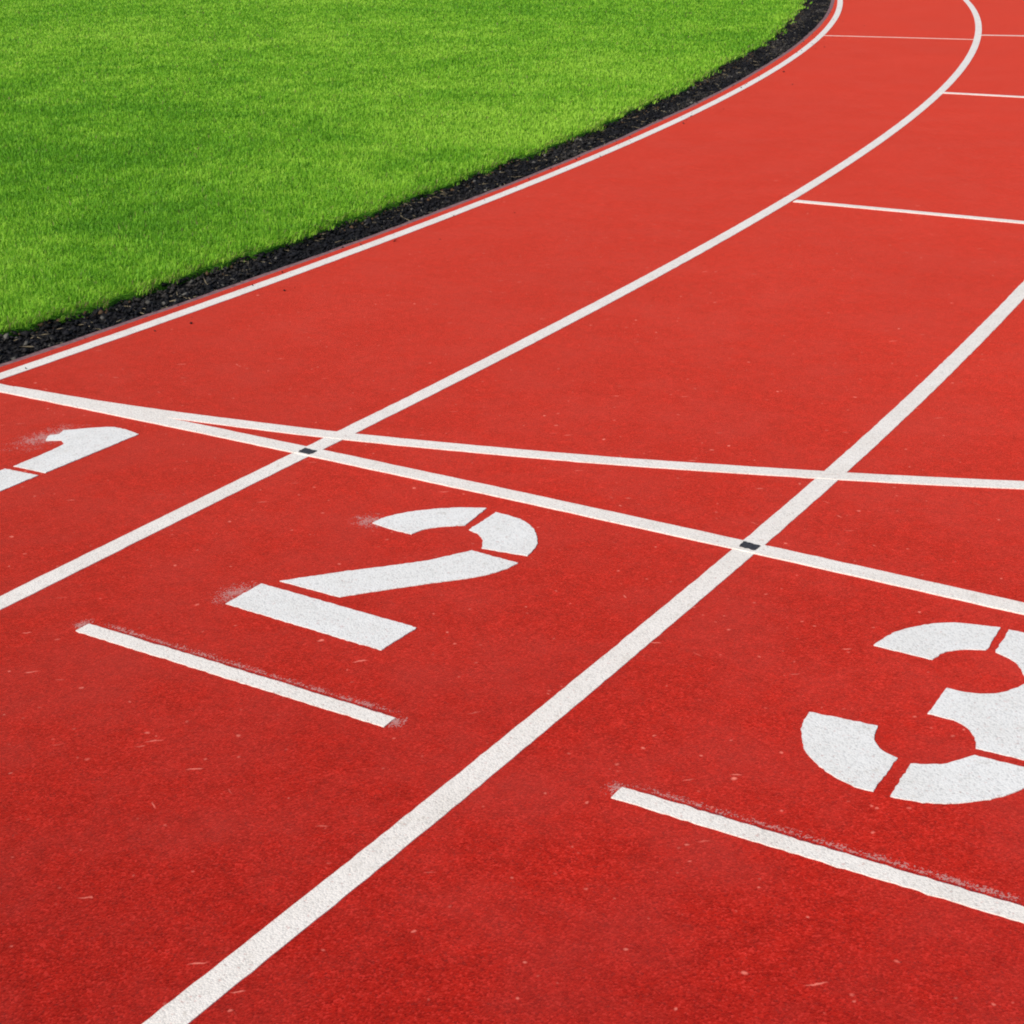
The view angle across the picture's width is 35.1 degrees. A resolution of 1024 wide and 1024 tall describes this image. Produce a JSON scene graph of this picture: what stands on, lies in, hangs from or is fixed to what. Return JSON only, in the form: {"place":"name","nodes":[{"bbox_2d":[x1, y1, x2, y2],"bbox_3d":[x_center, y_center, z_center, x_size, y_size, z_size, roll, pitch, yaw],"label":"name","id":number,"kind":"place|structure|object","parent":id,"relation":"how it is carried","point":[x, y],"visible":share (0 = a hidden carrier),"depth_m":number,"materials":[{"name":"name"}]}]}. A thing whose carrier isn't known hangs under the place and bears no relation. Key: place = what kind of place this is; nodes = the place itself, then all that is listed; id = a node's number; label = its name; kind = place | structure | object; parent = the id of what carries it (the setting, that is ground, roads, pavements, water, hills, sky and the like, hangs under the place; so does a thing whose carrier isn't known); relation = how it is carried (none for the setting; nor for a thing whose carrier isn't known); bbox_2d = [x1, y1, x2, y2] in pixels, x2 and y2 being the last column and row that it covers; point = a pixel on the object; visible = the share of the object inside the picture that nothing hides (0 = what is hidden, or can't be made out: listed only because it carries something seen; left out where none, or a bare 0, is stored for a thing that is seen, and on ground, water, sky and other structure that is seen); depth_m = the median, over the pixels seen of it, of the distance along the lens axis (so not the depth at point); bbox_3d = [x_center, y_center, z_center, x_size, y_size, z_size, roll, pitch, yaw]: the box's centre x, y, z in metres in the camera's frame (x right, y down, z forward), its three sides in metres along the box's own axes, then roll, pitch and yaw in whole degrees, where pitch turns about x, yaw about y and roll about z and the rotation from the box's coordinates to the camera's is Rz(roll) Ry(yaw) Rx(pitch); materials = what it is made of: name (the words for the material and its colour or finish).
{"place":"outdoors","nodes":[
{"label":"outdoors","id":0,"kind":"place"},
{"bbox_2d":[0,0,812,336],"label":"lawn","id":1,"kind":"structure","parent":0,"point":[210,268],"depth_m":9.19,"materials":[{"name":"green plant"}]},
{"bbox_2d":[0,3,827,363],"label":"soil strip","id":2,"kind":"object","parent":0,"point":[122,315],"visible":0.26,"depth_m":6.18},
{"bbox_2d":[0,0,834,366],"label":"edging strip","id":3,"kind":"object","parent":2,"relation":"on","point":[416,218],"visible":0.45,"depth_m":6.69,"materials":[{"name":"rubber"}]},
{"bbox_2d":[0,0,1023,1023],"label":"running track","id":4,"kind":"structure","parent":0,"point":[168,831],"depth_m":3.32,"materials":[{"name":"red rubber"}]},
{"bbox_2d":[0,427,138,490],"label":"lane number","id":5,"kind":"object","parent":4,"relation":"on","point":[78,444],"visible":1,"depth_m":4.20,"materials":[{"name":"white paint"}]},
{"bbox_2d":[76,624,394,726],"bbox_3d":[-0.531,0.296,3.055,0.826,0.002,0.068,12,26,30],"label":"number bar","id":6,"kind":"object","parent":4,"relation":"on","point":[269,685],"visible":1,"depth_m":3.03,"materials":[{"name":"white paint"}]},
{"bbox_2d":[226,507,537,649],"bbox_3d":[-0.263,0.108,3.506,0.486,0.002,0.727,12,26,30],"label":"lane number","id":7,"kind":"object","parent":4,"relation":"on","point":[497,531],"visible":1,"depth_m":3.42,"materials":[{"name":"white paint"}]},
{"bbox_2d":[0,0,842,379],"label":"lane line","id":8,"kind":"object","parent":4,"relation":"on","point":[342,254],"visible":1,"depth_m":6.42,"materials":[{"name":"white paint"}]},
{"bbox_2d":[0,0,981,609],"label":"lane line","id":9,"kind":"object","parent":4,"relation":"on","point":[90,558],"visible":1,"depth_m":4.64,"materials":[{"name":"white paint"}]},
{"bbox_2d":[0,384,1023,614],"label":"finish line","id":10,"kind":"object","parent":4,"relation":"on","point":[969,596],"visible":1,"depth_m":3.79,"materials":[{"name":"white paint"}]},
{"bbox_2d":[298,448,316,453],"bbox_3d":[-0.525,-0.155,4.160,0.045,0.004,0.033,12,26,30],"label":"black mark","id":11,"kind":"object","parent":10,"relation":"on","point":[307,451],"visible":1,"depth_m":4.16,"materials":[{"name":"paint"}]},
{"bbox_2d":[739,541,760,549],"bbox_3d":[0.520,0.075,3.549,0.044,0.004,0.036,12,26,30],"label":"black mark","id":12,"kind":"object","parent":10,"relation":"on","point":[748,545],"visible":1,"depth_m":3.55,"materials":[{"name":"paint"}]},
{"bbox_2d":[14,386,1023,488],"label":"curved start line","id":13,"kind":"object","parent":4,"relation":"on","point":[881,478],"visible":1,"depth_m":4.08,"materials":[{"name":"white paint"}]},
{"bbox_2d":[142,281,1023,1023],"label":"lane line","id":14,"kind":"object","parent":4,"relation":"on","point":[190,1003],"visible":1,"depth_m":2.78,"materials":[{"name":"white paint"}]},
{"bbox_2d":[611,787,1023,922],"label":"number bar","id":15,"kind":"object","parent":4,"relation":"on","point":[942,890],"visible":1,"depth_m":2.46,"materials":[{"name":"white paint"}]},
{"bbox_2d":[823,35,973,39],"bbox_3d":[3.060,-3.768,12.865,1.189,0.003,0.015,8,24,22],"label":"stagger line","id":16,"kind":"object","parent":4,"relation":"on","point":[898,37],"visible":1,"depth_m":12.85,"materials":[{"name":"white paint"}]},
{"bbox_2d":[793,200,1023,223],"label":"stagger line","id":17,"kind":"object","parent":4,"relation":"on","point":[912,211],"visible":1,"depth_m":6.75,"materials":[{"name":"white paint"}]},
{"bbox_2d":[801,622,1023,803],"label":"lane number","id":18,"kind":"object","parent":4,"relation":"on","point":[852,753],"visible":1,"depth_m":2.77,"materials":[{"name":"white paint"}]},
{"bbox_2d":[940,92,1023,97],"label":"stagger line","id":19,"kind":"object","parent":4,"relation":"on","point":[982,94],"visible":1,"depth_m":9.86,"materials":[{"name":"white paint"}]},
{"bbox_2d":[981,35,1023,35],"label":"stagger line","id":20,"kind":"object","parent":4,"relation":"on","point":[1002,35],"visible":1,"depth_m":12.86,"materials":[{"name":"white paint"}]}
]}

